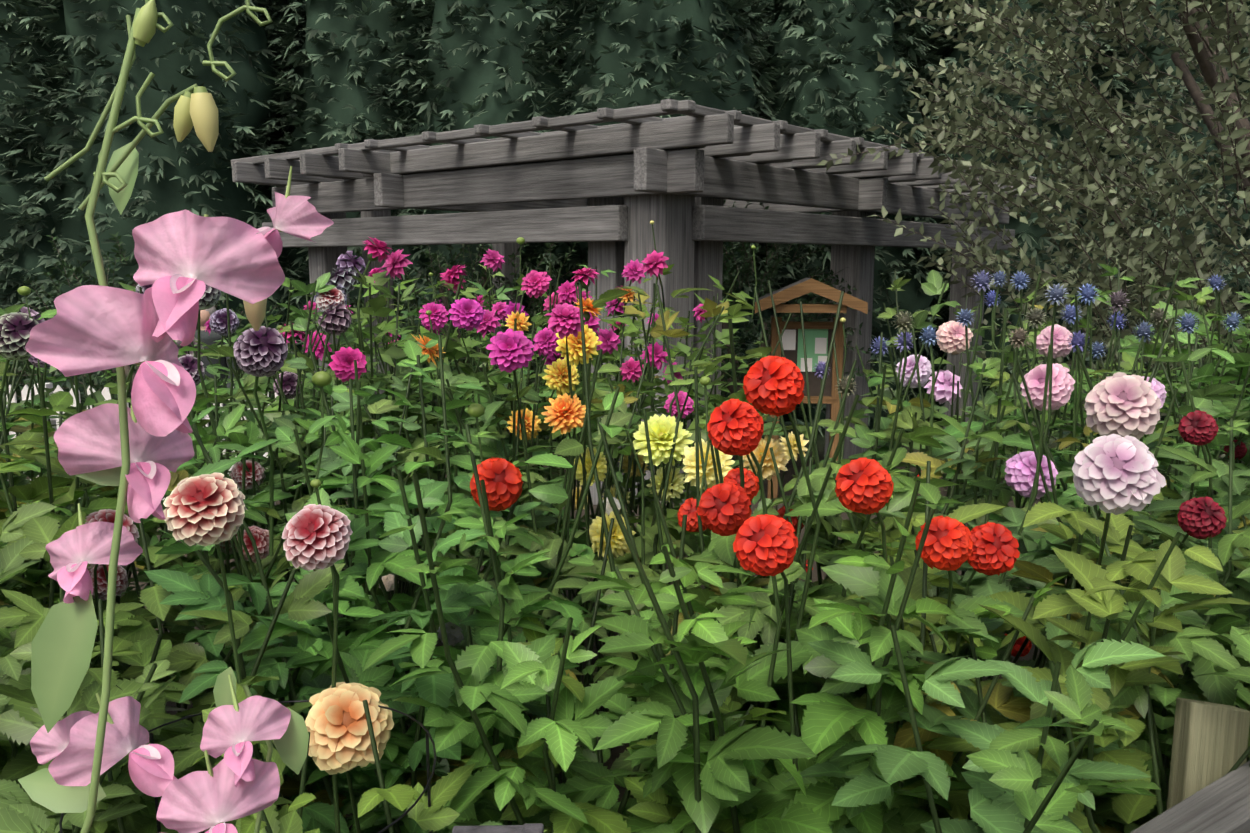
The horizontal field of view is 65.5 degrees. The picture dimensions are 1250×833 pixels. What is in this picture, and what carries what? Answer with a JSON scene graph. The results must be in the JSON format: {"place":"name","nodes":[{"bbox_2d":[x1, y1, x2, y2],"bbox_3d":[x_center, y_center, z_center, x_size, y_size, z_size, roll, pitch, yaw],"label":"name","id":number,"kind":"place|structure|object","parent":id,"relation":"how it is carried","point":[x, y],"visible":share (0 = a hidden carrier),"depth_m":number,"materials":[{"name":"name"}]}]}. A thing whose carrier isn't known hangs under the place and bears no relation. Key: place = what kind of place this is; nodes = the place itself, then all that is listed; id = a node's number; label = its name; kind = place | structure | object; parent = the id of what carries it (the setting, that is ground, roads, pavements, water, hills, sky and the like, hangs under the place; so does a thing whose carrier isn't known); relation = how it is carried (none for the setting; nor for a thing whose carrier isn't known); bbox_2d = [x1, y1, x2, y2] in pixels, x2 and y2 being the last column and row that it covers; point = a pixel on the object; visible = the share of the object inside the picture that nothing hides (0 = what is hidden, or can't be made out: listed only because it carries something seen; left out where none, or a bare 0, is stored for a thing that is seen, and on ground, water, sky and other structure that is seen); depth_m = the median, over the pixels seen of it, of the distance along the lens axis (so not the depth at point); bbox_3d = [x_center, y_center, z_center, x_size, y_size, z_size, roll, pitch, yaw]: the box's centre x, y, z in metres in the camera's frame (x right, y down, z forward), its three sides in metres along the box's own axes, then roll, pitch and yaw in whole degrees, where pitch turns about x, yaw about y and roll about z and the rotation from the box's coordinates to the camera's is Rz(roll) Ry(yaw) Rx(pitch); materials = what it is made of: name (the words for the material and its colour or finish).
{"place":"outdoors","nodes":[
{"label":"outdoors","id":0,"kind":"place"},
{"bbox_2d":[26,420,1219,831],"bbox_3d":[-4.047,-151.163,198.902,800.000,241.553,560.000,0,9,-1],"label":"ground","id":1,"kind":"structure","parent":0,"point":[618,750],"depth_m":5.61,"materials":[{"name":"soil"}]},
{"bbox_2d":[0,235,291,404],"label":"shrub branches","id":2,"kind":"object","parent":1,"relation":"on","point":[127,367],"visible":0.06,"depth_m":11.25,"materials":[{"name":"green plant"}]},
{"bbox_2d":[3,385,289,499],"bbox_3d":[-4.398,0.234,7.308,3.867,1.007,0.023,-1,9,-4],"label":"picket fence","id":3,"kind":"object","parent":1,"relation":"on","point":[104,392],"visible":0.15,"depth_m":7.27,"materials":[{"name":"white paint"}]},
{"bbox_2d":[34,383,303,483],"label":"picket fence rails","id":4,"kind":"object","parent":3,"relation":"attached to","point":[50,386],"visible":0.07,"depth_m":7.35,"materials":[{"name":"white wood"}]},
{"bbox_2d":[0,228,315,425],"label":"hedge","id":5,"kind":"object","parent":1,"relation":"on","point":[71,278],"visible":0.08,"depth_m":11.09,"materials":[{"name":"green plant"}]},
{"bbox_2d":[18,0,308,832],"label":"sweet pea leaves","id":6,"kind":"object","parent":1,"relation":"on","point":[63,641],"visible":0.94,"depth_m":0.29,"materials":[{"name":"green plant"}]},
{"bbox_2d":[25,192,333,832],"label":"sweet pea flowers","id":7,"kind":"object","parent":6,"relation":"attached to","point":[183,257],"visible":1,"depth_m":0.28,"materials":[{"name":"pink plant"}]},
{"bbox_2d":[195,330,237,455],"bbox_3d":[-4.111,-0.046,9.655,0.616,1.641,0.400,0,9,-1],"label":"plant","id":8,"kind":"object","parent":1,"relation":"on","point":[207,338],"visible":0.06,"depth_m":9.45,"materials":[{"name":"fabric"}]},
{"bbox_2d":[197,310,209,329],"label":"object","id":9,"kind":"object","parent":8,"relation":"on","point":[204,316],"visible":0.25,"depth_m":9.44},
{"bbox_2d":[205,306,216,315],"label":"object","id":10,"kind":"object","parent":9,"relation":"attached to","point":[211,310],"visible":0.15,"depth_m":9.47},
{"bbox_2d":[59,700,435,832],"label":"hoop","id":11,"kind":"object","parent":1,"relation":"on","point":[429,777],"visible":0.62,"depth_m":1.23,"materials":[{"name":"metal"}]},
{"bbox_2d":[349,242,588,420],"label":"shrub leaves","id":12,"kind":"object","parent":1,"relation":"on","point":[468,271],"visible":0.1,"depth_m":11.79,"materials":[{"name":"green plant"}]},
{"bbox_2d":[452,823,543,832],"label":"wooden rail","id":13,"kind":"object","parent":1,"relation":"in","point":[532,828],"visible":1,"depth_m":0.77,"materials":[{"name":"grey wood"}]},
{"bbox_2d":[0,264,1249,832],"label":"dahlia leaves","id":14,"kind":"object","parent":1,"relation":"on","point":[840,780],"visible":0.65,"depth_m":1.41,"materials":[{"name":"green plant"}]},
{"bbox_2d":[0,0,1249,439],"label":"conifer","id":15,"kind":"object","parent":1,"relation":"on","point":[470,78],"depth_m":13.05,"materials":[{"name":"green plant"}]},
{"bbox_2d":[0,224,1249,832],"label":"flower stems","id":16,"kind":"object","parent":1,"relation":"on","point":[660,512],"visible":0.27,"depth_m":1.84,"materials":[{"name":"green plant"}]},
{"bbox_2d":[11,221,1205,487],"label":"flower buds","id":17,"kind":"object","parent":16,"relation":"on","point":[323,379],"visible":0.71,"depth_m":1.70,"materials":[{"name":"plant"}]},
{"bbox_2d":[0,237,1246,774],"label":"flowers","id":18,"kind":"object","parent":16,"relation":"on","point":[1114,469],"visible":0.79,"depth_m":1.58,"materials":[{"name":"multicoloured plant"}]},
{"bbox_2d":[2,264,1249,603],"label":"dahlia leaves","id":19,"kind":"object","parent":16,"relation":"on","point":[458,348],"visible":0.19,"depth_m":3.14,"materials":[{"name":"green plant"}]},
{"bbox_2d":[308,194,987,504],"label":"pergola posts","id":20,"kind":"object","parent":1,"relation":"on","point":[696,264],"visible":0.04,"depth_m":8.03,"materials":[{"name":"grey wood"}]},
{"bbox_2d":[231,99,1038,249],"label":"pergola beams","id":21,"kind":"structure","parent":20,"relation":"on","point":[598,162],"depth_m":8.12,"materials":[{"name":"grey wood"}]},
{"bbox_2d":[721,199,882,468],"bbox_3d":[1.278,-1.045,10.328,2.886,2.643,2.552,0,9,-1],"label":"shrub leaves","id":22,"kind":"object","parent":1,"relation":"on","point":[727,283],"visible":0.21,"depth_m":9.98,"materials":[{"name":"green plant"}]},
{"bbox_2d":[767,317,843,501],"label":"sign posts","id":23,"kind":"object","parent":1,"relation":"on","point":[839,345],"visible":0.38,"depth_m":8.58,"materials":[{"name":"brown wood"}]},
{"bbox_2d":[754,278,867,403],"bbox_3d":[1.608,-0.669,8.585,0.935,1.105,0.732,1,9,7],"label":"notice board","id":24,"kind":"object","parent":23,"relation":"on","point":[818,335],"depth_m":8.56,"materials":[{"name":"brown wood"}]},
{"bbox_2d":[817,0,1249,493],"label":"apple tree","id":25,"kind":"object","parent":1,"relation":"on","point":[1151,246],"depth_m":6.66,"materials":[{"name":"green plant"}]},
{"bbox_2d":[1167,698,1249,809],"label":"fence post","id":26,"kind":"object","parent":1,"relation":"on","point":[1210,744],"visible":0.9,"depth_m":1.37,"materials":[{"name":"brown wood"}]},
{"bbox_2d":[1130,760,1249,832],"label":"fence rail","id":27,"kind":"object","parent":26,"relation":"attached to","point":[1221,805],"visible":1,"depth_m":1.28,"materials":[{"name":"grey wood"}]}
]}

